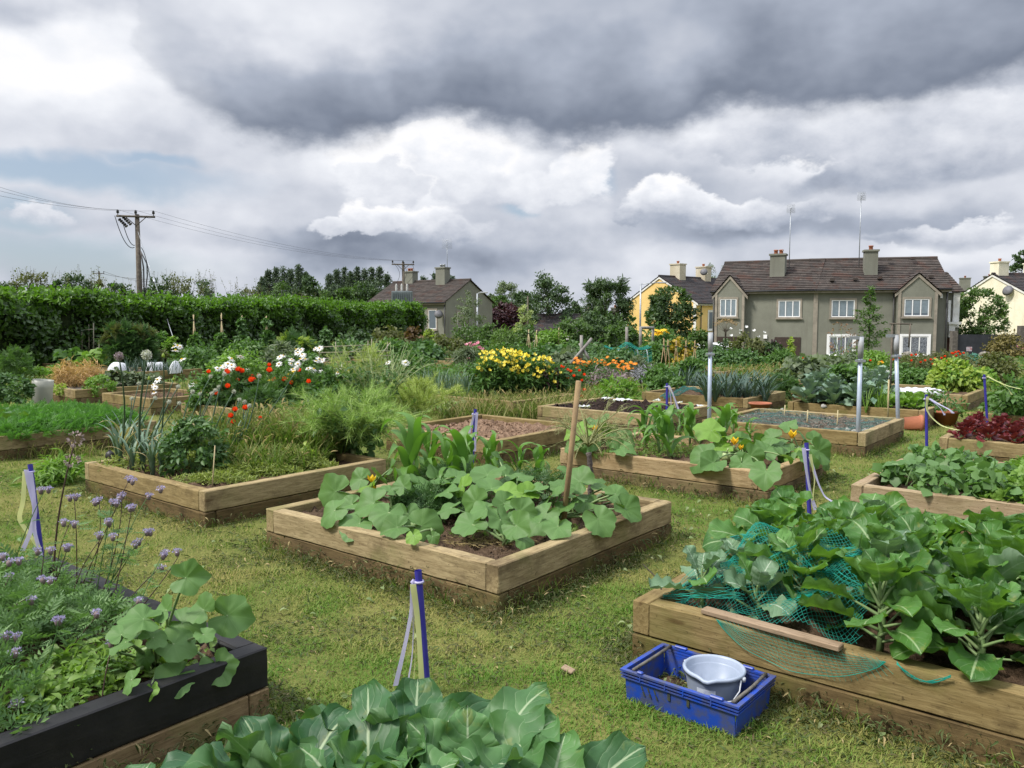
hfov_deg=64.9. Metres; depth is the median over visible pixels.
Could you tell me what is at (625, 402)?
compost clods
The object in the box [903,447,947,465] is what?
strawberry plant
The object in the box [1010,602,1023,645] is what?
sprout plant
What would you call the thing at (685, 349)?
bamboo wigwam
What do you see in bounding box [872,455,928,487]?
strawberry plant
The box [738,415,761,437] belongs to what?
corn plant
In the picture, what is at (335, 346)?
cane trellis
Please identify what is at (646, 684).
plastic crate
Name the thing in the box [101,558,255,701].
squash plant
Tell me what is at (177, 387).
allium stalk
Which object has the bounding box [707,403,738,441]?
corn plant
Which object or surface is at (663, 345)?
bamboo wigwam
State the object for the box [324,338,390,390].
seeding kale
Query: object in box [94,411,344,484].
weed carpet
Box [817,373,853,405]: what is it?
cabbage plant
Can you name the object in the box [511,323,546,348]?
currant bush
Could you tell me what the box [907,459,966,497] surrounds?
strawberry plant
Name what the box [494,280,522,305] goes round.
willow tree
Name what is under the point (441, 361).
raised bed
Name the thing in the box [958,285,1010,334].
apple tree
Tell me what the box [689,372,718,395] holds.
leek plant
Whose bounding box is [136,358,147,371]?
leek plant
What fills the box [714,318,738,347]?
dry hydrangea
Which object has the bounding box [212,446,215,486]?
thin cane
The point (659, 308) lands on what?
rounded tree
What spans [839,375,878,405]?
cabbage plant
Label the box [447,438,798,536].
seedling weeds
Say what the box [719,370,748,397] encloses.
leek plant
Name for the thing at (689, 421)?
corn plant
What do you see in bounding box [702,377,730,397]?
leek plant
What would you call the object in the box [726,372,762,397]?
leek plant
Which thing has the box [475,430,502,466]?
corn plant
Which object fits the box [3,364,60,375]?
green seedlings
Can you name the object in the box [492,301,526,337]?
purple tree
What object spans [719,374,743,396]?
leek plant
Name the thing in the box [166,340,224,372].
leafy row
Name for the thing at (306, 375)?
flower foliage
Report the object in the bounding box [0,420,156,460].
raised bed
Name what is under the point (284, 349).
leek row
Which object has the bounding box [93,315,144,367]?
fennel plant
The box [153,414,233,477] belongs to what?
potato plant
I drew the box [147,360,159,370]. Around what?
leek plant
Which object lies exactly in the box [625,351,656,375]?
wispy herb
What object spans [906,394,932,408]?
lettuce plant
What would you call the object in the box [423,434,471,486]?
corn plant
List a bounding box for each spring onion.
[862,387,873,412]
[871,385,886,406]
[877,385,891,407]
[877,386,883,406]
[880,390,893,407]
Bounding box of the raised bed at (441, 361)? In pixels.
[422,358,467,367]
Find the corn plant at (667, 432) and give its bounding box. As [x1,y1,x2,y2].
[641,404,698,457]
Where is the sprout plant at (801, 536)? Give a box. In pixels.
[741,521,875,611]
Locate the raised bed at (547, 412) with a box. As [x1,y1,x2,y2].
[537,397,711,433]
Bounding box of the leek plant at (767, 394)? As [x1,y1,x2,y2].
[762,377,783,400]
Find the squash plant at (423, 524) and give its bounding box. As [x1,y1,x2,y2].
[318,458,466,544]
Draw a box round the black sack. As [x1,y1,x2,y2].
[105,450,114,458]
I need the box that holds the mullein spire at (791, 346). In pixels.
[787,336,795,355]
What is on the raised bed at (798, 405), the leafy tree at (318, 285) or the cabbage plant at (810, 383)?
the cabbage plant at (810, 383)
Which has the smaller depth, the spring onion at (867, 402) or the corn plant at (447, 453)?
the corn plant at (447, 453)
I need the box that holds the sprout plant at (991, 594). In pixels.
[889,566,1023,681]
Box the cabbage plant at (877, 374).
[869,370,892,393]
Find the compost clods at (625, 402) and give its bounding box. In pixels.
[559,399,685,413]
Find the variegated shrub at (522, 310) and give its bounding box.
[510,304,536,346]
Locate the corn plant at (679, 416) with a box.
[673,405,699,435]
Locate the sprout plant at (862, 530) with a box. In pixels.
[808,511,953,631]
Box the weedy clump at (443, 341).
[434,333,466,357]
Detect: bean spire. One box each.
[233,317,248,347]
[258,317,275,352]
[318,326,336,361]
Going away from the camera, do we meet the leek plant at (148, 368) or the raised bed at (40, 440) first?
the raised bed at (40, 440)
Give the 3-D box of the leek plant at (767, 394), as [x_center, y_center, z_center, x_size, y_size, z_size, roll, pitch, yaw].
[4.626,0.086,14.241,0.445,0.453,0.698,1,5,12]
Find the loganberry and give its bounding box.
[626,315,636,327]
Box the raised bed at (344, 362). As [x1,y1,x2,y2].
[323,359,374,366]
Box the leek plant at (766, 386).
[752,374,773,393]
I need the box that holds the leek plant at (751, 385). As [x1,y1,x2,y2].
[729,370,761,397]
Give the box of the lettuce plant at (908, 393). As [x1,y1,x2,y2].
[899,391,912,403]
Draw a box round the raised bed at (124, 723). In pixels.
[0,555,268,767]
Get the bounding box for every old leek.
[96,413,145,466]
[108,409,145,452]
[109,434,149,469]
[128,414,168,472]
[133,433,164,475]
[143,428,164,473]
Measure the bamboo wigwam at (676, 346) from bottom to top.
0.975 m
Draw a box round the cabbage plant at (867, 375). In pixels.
[851,372,887,404]
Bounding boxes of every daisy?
[154,376,173,396]
[173,343,187,391]
[316,346,322,379]
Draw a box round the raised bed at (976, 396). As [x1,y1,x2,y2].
[887,384,984,410]
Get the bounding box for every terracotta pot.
[748,402,771,408]
[904,415,923,430]
[918,389,969,425]
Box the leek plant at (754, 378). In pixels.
[738,371,767,389]
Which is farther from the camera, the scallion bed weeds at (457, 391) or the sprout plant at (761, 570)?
the scallion bed weeds at (457, 391)
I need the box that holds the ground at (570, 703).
[0,341,1023,767]
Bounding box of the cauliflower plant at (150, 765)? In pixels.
[125,762,155,767]
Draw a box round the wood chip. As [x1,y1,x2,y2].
[561,664,574,673]
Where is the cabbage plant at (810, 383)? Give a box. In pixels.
[789,374,828,402]
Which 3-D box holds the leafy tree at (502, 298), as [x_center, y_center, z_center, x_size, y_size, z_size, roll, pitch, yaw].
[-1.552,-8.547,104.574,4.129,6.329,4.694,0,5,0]
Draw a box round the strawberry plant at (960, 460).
[940,447,989,478]
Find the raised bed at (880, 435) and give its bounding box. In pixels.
[702,408,903,456]
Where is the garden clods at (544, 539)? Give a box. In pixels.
[305,487,618,557]
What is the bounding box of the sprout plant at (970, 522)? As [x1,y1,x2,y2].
[954,509,1023,589]
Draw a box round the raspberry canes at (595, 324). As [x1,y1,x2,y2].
[576,307,627,345]
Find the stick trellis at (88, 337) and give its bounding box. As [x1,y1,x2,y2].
[81,323,99,350]
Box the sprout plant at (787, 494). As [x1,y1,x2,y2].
[752,485,826,543]
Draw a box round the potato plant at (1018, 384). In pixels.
[978,370,1023,414]
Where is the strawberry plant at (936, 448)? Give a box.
[899,440,947,460]
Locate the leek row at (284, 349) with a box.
[257,339,302,377]
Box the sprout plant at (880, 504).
[859,491,905,524]
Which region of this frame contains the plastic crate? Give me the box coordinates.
[620,643,775,737]
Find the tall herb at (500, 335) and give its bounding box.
[483,324,521,356]
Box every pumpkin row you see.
[515,342,566,363]
[560,339,608,360]
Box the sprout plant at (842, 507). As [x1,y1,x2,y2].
[802,495,894,577]
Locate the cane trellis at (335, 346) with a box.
[318,339,389,363]
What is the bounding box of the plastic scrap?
[613,398,631,400]
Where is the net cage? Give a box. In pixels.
[604,342,651,362]
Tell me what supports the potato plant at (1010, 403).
on the raised bed at (1014, 418)
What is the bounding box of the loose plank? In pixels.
[701,606,843,651]
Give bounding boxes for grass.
[5,357,1023,390]
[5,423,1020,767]
[16,373,820,498]
[423,358,804,418]
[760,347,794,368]
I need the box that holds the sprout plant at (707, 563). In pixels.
[648,545,750,607]
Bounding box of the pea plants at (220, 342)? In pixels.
[209,332,230,361]
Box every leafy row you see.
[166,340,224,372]
[202,345,273,377]
[221,336,269,372]
[269,345,333,381]
[589,344,635,368]
[635,340,673,364]
[854,349,889,368]
[974,366,999,390]
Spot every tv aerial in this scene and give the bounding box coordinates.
[789,205,791,268]
[857,192,865,266]
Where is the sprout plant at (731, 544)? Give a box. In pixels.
[716,535,792,600]
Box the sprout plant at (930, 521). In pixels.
[847,508,954,575]
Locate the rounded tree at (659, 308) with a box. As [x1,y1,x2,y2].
[644,285,703,338]
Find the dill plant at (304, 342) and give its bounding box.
[270,324,321,359]
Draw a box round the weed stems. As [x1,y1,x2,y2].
[147,397,363,475]
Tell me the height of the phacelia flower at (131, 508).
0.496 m
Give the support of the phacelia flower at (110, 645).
on the raised bed at (124, 723)
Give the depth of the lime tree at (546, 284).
93.59 m
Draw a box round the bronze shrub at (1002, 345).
[980,328,1023,360]
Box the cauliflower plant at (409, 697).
[296,677,490,767]
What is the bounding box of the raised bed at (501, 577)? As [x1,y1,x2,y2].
[266,476,671,615]
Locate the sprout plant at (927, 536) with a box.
[883,512,969,602]
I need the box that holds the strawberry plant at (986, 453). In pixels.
[948,441,996,469]
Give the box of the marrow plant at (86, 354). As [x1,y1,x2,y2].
[71,347,107,366]
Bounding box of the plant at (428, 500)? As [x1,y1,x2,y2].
[388,457,576,522]
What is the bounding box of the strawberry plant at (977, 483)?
[962,458,1023,501]
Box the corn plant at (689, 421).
[677,402,698,443]
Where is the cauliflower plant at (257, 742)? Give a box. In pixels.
[160,703,407,767]
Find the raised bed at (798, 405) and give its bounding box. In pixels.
[788,399,949,428]
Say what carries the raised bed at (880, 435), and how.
on the ground at (570, 703)
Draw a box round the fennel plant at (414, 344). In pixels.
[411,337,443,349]
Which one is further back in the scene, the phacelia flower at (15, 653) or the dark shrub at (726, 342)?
the dark shrub at (726, 342)
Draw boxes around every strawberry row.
[326,334,382,360]
[372,336,413,364]
[409,340,447,366]
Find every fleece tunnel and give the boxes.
[107,362,129,370]
[141,362,167,370]
[169,361,182,373]
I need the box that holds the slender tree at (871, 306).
[852,285,890,350]
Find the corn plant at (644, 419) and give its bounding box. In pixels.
[626,402,668,445]
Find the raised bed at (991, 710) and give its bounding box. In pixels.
[632,528,1023,767]
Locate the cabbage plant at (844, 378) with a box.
[822,374,853,399]
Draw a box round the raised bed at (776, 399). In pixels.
[642,386,785,412]
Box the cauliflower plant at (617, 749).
[452,729,648,767]
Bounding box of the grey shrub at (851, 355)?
[825,345,879,359]
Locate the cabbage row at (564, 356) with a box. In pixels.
[540,345,592,368]
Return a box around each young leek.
[679,366,694,385]
[681,369,700,385]
[685,370,700,385]
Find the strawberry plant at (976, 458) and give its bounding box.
[943,446,997,473]
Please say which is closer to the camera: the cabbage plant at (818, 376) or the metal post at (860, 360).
the metal post at (860, 360)
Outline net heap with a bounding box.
[660,386,711,398]
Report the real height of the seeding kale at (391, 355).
1.275 m
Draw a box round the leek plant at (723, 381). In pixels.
[714,370,735,394]
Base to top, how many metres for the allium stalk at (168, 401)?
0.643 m
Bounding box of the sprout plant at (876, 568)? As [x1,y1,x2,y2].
[798,548,958,670]
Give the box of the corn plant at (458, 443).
[427,425,476,487]
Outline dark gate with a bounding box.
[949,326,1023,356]
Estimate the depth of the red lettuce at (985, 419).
10.22 m
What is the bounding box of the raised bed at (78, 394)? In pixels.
[53,382,178,403]
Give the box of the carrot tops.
[0,398,149,441]
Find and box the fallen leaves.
[7,467,936,767]
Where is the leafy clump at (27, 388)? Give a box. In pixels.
[3,375,35,403]
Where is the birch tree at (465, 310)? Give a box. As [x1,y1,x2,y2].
[451,290,487,338]
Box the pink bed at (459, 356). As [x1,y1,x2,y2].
[443,345,483,372]
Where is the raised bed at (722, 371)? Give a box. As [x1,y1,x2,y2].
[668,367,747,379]
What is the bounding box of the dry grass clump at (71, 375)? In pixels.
[45,354,107,387]
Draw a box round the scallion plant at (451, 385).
[446,374,462,395]
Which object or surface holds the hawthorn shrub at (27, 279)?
on the ground at (570, 703)
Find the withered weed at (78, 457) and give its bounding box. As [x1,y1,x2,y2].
[52,431,84,580]
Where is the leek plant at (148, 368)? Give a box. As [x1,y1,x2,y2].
[146,359,152,370]
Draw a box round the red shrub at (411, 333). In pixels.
[403,326,424,343]
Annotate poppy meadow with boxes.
[886,351,939,369]
[924,347,979,366]
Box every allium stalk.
[102,396,156,456]
[106,397,134,437]
[107,352,127,454]
[113,376,150,446]
[113,381,144,435]
[118,350,154,464]
[125,400,171,459]
[130,401,181,442]
[137,377,174,436]
[142,385,179,442]
[149,353,164,459]
[161,374,212,429]
[172,390,194,428]
[182,392,201,418]
[187,391,213,451]
[192,390,235,443]
[203,388,217,422]
[212,372,226,425]
[227,403,251,442]
[234,373,261,443]
[236,400,246,434]
[243,367,299,423]
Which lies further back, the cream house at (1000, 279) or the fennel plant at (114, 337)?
the cream house at (1000, 279)
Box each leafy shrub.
[155,330,173,351]
[156,346,172,363]
[161,335,183,358]
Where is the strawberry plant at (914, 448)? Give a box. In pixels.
[890,444,942,480]
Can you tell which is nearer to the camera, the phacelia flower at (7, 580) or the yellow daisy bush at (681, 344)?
the phacelia flower at (7, 580)
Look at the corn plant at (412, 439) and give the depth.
6.36 m
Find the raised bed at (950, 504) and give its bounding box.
[850,456,1023,533]
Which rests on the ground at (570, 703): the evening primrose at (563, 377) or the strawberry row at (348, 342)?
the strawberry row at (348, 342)
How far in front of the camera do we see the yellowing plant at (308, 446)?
7.71 m
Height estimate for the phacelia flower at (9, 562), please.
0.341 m
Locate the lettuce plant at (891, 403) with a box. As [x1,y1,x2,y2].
[886,393,894,407]
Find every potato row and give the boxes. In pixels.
[688,344,729,365]
[718,345,766,367]
[772,352,830,378]
[821,352,853,367]
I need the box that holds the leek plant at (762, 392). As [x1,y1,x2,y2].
[750,373,787,401]
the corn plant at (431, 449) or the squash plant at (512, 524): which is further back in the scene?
the corn plant at (431, 449)
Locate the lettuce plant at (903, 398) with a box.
[893,394,918,409]
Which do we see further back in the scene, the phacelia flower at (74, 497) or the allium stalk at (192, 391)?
the allium stalk at (192, 391)
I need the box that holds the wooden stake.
[561,380,580,520]
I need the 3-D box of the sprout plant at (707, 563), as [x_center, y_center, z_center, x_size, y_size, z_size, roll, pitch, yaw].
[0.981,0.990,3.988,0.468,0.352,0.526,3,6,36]
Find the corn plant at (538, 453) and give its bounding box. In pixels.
[530,444,549,476]
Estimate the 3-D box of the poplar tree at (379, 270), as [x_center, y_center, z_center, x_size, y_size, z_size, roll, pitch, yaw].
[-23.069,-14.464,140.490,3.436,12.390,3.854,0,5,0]
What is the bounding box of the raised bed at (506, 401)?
[431,391,573,415]
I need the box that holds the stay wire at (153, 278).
[138,233,172,336]
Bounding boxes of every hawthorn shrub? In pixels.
[0,268,21,291]
[9,266,56,291]
[34,271,69,290]
[59,264,101,290]
[82,273,114,290]
[101,275,135,295]
[142,269,183,296]
[160,269,211,298]
[182,272,216,298]
[206,277,257,297]
[235,282,263,297]
[255,286,299,297]
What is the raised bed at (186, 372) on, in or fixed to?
on the ground at (570, 703)
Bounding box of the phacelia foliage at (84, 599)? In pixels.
[0,542,160,733]
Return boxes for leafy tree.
[252,284,270,297]
[270,281,290,296]
[286,283,303,295]
[310,281,330,296]
[327,284,339,299]
[344,280,365,300]
[352,280,379,302]
[368,278,384,294]
[491,295,509,328]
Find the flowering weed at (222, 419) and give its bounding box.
[195,416,226,450]
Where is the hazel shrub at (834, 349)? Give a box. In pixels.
[828,322,858,353]
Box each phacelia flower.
[0,552,8,607]
[0,556,23,604]
[0,572,13,621]
[0,629,22,643]
[0,646,23,682]
[1,594,36,615]
[1,698,24,717]
[8,486,53,573]
[17,546,56,592]
[18,575,54,648]
[40,614,75,671]
[43,542,73,586]
[46,518,80,596]
[56,608,104,667]
[58,493,97,575]
[66,530,117,596]
[78,475,137,585]
[82,498,121,589]
[83,637,132,696]
[86,496,109,584]
[95,517,131,596]
[98,503,136,599]
[101,485,165,595]
[101,490,130,588]
[106,537,143,591]
[107,527,154,586]
[107,596,143,620]
[121,564,165,601]
[125,549,170,600]
[130,548,181,603]
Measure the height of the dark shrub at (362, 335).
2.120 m
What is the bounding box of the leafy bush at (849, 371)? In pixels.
[824,362,865,405]
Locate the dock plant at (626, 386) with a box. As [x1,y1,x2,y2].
[589,369,646,399]
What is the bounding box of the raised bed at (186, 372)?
[100,367,201,380]
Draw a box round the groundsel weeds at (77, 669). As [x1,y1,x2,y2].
[0,620,218,726]
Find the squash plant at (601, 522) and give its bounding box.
[524,465,641,539]
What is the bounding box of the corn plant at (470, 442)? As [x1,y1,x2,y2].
[466,432,479,467]
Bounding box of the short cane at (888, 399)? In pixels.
[887,380,889,416]
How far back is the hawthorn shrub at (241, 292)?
47.85 m
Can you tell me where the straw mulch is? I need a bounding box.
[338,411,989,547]
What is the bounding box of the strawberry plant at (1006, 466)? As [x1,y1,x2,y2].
[963,461,1023,485]
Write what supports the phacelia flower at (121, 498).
on the raised bed at (124, 723)
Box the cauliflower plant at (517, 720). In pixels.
[365,682,559,767]
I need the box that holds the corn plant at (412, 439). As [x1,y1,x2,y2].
[381,412,443,488]
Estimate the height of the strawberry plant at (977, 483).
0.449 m
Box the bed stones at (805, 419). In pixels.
[730,411,884,429]
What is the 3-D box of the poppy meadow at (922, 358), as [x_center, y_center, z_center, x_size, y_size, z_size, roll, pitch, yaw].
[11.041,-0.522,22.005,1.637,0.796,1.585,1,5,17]
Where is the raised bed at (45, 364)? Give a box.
[40,363,54,372]
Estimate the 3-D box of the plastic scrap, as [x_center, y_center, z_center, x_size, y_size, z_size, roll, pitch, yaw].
[1.873,0.267,13.636,0.300,0.057,0.180,0,5,-6]
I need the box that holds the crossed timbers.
[569,335,592,364]
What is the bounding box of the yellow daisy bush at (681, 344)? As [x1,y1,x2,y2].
[662,336,698,366]
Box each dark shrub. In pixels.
[336,325,376,346]
[370,325,412,348]
[717,338,731,350]
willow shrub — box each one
[448,321,481,352]
[472,320,506,350]
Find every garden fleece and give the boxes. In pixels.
[900,387,943,395]
[913,387,942,391]
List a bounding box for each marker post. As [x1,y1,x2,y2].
[17,464,43,556]
[393,569,429,685]
[469,409,477,462]
[665,383,678,409]
[802,443,831,513]
[924,394,956,445]
[982,374,1019,421]
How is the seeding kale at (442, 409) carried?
on the ground at (570, 703)
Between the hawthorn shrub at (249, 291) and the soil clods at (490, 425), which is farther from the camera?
the hawthorn shrub at (249, 291)
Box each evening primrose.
[464,356,508,395]
[485,352,528,395]
[507,355,551,396]
[535,361,572,393]
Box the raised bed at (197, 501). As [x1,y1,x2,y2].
[85,451,386,527]
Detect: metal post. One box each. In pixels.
[706,332,714,417]
[849,336,865,432]
[886,334,901,418]
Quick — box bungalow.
[533,305,616,342]
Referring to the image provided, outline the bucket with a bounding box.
[683,654,745,703]
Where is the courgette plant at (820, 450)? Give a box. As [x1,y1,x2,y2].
[761,419,831,470]
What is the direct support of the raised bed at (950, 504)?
on the ground at (570, 703)
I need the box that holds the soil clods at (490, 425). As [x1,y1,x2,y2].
[424,419,552,438]
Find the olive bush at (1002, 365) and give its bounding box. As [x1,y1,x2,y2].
[973,351,1023,384]
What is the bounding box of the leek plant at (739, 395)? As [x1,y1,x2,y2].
[731,372,748,397]
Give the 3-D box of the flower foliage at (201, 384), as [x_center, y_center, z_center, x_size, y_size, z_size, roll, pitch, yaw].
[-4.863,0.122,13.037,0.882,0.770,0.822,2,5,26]
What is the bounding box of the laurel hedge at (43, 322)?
[0,281,429,368]
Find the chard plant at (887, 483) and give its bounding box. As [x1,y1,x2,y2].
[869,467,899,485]
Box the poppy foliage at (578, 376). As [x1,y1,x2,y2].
[526,360,594,393]
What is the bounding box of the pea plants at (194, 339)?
[181,331,203,354]
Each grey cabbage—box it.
[98,366,128,387]
[121,370,149,386]
[139,372,162,384]
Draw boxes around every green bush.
[638,321,681,355]
[684,326,715,353]
[868,359,915,383]
[899,364,932,385]
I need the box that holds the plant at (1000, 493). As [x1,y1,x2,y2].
[971,455,1023,508]
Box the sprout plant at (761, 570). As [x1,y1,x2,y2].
[690,552,799,619]
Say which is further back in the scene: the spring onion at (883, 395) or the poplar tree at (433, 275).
the poplar tree at (433, 275)
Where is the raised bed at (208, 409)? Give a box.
[181,403,301,420]
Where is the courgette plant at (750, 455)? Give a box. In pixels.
[689,418,795,491]
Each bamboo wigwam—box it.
[660,338,665,366]
[665,339,669,366]
[673,341,677,365]
[683,340,688,369]
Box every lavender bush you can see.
[583,365,633,387]
[629,363,657,383]
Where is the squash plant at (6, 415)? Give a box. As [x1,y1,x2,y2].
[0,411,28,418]
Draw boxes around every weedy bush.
[331,367,378,392]
[376,358,413,388]
[385,347,438,379]
[467,350,501,368]
[640,369,686,395]
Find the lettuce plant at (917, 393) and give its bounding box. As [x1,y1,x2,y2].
[913,391,927,404]
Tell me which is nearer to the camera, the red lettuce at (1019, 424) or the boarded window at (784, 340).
the red lettuce at (1019, 424)
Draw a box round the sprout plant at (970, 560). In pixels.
[887,541,1023,635]
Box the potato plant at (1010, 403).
[988,385,1023,417]
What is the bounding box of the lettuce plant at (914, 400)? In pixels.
[901,395,924,408]
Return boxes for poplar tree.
[257,276,267,291]
[263,268,274,293]
[272,266,279,296]
[277,265,289,295]
[287,268,295,287]
[292,264,304,293]
[324,273,334,293]
[332,268,343,300]
[340,266,348,287]
[344,271,355,287]
[353,266,362,290]
[360,268,368,285]
[365,267,377,293]
[375,266,384,292]
[382,272,391,287]
[430,271,435,279]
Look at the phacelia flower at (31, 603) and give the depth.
3.38 m
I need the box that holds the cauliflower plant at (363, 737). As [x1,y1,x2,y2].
[288,678,458,767]
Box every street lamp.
[476,292,487,328]
[639,282,665,326]
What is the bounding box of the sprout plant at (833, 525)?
[769,516,861,578]
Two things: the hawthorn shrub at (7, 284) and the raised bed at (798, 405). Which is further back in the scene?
the hawthorn shrub at (7, 284)
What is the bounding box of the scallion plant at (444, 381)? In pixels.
[442,372,458,389]
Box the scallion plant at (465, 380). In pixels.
[456,371,471,391]
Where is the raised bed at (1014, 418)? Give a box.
[988,411,1021,424]
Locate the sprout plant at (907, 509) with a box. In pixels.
[893,502,970,538]
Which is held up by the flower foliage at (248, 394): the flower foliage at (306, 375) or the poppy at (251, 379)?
the poppy at (251, 379)
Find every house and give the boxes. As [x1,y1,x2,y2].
[367,264,494,342]
[628,261,715,343]
[710,250,824,356]
[809,245,964,356]
[959,258,1023,334]
[959,274,989,293]
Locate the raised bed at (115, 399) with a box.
[102,388,209,415]
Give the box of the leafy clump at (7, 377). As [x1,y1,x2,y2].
[0,372,26,404]
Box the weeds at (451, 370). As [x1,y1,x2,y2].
[165,339,1023,382]
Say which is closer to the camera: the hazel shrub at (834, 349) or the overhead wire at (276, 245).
the hazel shrub at (834, 349)
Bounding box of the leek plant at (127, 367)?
[124,357,131,371]
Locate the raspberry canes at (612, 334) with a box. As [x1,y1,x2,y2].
[602,324,642,351]
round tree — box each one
[291,273,321,299]
[315,289,333,300]
[332,286,357,302]
[508,289,534,325]
[564,299,581,313]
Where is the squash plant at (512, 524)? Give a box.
[434,451,539,550]
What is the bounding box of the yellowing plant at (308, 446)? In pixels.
[294,440,320,468]
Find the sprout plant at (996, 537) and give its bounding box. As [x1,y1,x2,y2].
[945,519,1023,610]
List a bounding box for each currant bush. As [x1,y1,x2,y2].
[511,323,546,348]
[529,327,571,351]
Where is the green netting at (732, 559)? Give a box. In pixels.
[663,522,869,643]
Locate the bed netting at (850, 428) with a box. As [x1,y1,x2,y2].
[737,409,893,430]
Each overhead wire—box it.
[3,196,114,210]
[120,210,370,259]
[143,212,400,260]
[155,211,404,260]
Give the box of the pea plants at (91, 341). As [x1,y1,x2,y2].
[82,333,97,354]
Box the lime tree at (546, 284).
[522,269,574,329]
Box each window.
[427,308,437,330]
[456,311,465,328]
[707,310,712,330]
[717,297,738,318]
[717,337,736,342]
[775,298,801,318]
[775,337,800,356]
[826,334,855,355]
[828,298,856,318]
[899,334,930,356]
[901,297,931,317]
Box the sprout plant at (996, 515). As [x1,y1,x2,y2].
[962,506,1023,541]
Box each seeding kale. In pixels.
[272,377,431,456]
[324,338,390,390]
[335,348,416,434]
[351,342,442,404]
[374,371,468,418]
[402,389,465,418]
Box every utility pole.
[115,209,154,296]
[391,260,413,301]
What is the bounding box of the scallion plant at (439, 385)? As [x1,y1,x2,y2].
[428,369,446,392]
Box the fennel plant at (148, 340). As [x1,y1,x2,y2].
[118,320,161,366]
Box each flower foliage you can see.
[183,368,240,411]
[209,365,267,406]
[231,382,293,411]
[242,372,297,406]
[274,365,320,406]
[296,388,337,410]
[307,366,360,401]
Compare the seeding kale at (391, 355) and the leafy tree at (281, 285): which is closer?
the seeding kale at (391, 355)
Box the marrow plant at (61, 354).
[53,346,83,365]
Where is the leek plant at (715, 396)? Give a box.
[691,373,734,401]
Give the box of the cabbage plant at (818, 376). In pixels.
[809,370,825,402]
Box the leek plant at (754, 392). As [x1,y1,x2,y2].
[742,375,773,396]
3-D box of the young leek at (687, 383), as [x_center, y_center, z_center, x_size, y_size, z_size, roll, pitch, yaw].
[3.672,-0.123,16.533,0.362,0.503,0.565,4,6,38]
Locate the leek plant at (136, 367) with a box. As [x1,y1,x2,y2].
[132,358,142,371]
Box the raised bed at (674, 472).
[560,432,825,502]
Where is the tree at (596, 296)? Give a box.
[579,273,636,343]
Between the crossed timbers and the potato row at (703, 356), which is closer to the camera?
the crossed timbers
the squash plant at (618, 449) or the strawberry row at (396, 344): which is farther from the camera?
the strawberry row at (396, 344)
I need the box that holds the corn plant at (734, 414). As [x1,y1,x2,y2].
[730,408,740,433]
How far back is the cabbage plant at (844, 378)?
13.32 m
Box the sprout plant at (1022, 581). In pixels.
[1011,572,1023,606]
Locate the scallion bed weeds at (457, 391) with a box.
[398,385,485,396]
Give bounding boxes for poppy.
[231,367,240,407]
[232,406,237,436]
[242,405,247,424]
[248,376,254,386]
[266,367,271,379]
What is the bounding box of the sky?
[0,0,1023,313]
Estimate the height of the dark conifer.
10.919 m
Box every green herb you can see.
[53,382,67,395]
[81,373,117,397]
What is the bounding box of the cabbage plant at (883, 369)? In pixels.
[874,365,899,391]
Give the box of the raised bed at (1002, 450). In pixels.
[939,427,1023,461]
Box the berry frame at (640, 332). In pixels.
[625,326,654,349]
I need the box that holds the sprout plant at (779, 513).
[702,498,799,594]
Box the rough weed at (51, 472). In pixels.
[8,448,87,487]
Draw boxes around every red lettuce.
[946,422,973,438]
[952,419,975,438]
[955,415,982,432]
[967,413,985,431]
[972,423,1002,441]
[976,411,988,427]
[977,421,1008,439]
[991,416,1009,428]
[991,419,1005,435]
[997,425,1023,442]
[1001,413,1014,426]
[1002,422,1023,440]
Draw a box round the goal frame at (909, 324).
[889,323,911,391]
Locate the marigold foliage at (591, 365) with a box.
[571,352,627,381]
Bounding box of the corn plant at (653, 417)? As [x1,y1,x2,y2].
[639,405,672,433]
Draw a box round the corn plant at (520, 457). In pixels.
[493,440,534,471]
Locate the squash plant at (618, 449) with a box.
[564,413,636,456]
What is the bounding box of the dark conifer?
[1009,249,1023,272]
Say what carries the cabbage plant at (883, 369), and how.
on the raised bed at (798, 405)
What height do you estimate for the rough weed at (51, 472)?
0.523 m
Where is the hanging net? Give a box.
[716,619,950,683]
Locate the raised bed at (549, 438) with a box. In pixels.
[386,414,570,463]
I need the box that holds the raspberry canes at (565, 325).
[548,316,594,348]
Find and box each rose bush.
[728,331,767,359]
[763,339,785,355]
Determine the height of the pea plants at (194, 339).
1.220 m
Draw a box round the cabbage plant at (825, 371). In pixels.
[820,367,828,381]
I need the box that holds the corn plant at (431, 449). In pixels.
[399,423,450,472]
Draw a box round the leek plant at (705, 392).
[691,378,722,401]
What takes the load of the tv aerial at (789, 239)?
attached to the grey house at (773, 297)
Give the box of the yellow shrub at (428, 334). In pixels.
[422,328,449,351]
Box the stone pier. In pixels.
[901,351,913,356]
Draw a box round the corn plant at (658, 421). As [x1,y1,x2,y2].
[633,409,683,452]
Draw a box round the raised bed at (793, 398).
[748,377,806,399]
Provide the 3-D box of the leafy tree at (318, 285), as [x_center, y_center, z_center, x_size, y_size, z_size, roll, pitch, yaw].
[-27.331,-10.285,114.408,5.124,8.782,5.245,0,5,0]
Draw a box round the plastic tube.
[31,379,53,403]
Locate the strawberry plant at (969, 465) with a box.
[937,461,978,490]
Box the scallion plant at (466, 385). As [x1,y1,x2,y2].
[458,376,477,396]
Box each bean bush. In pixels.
[638,363,677,389]
[672,356,707,385]
[924,354,992,392]

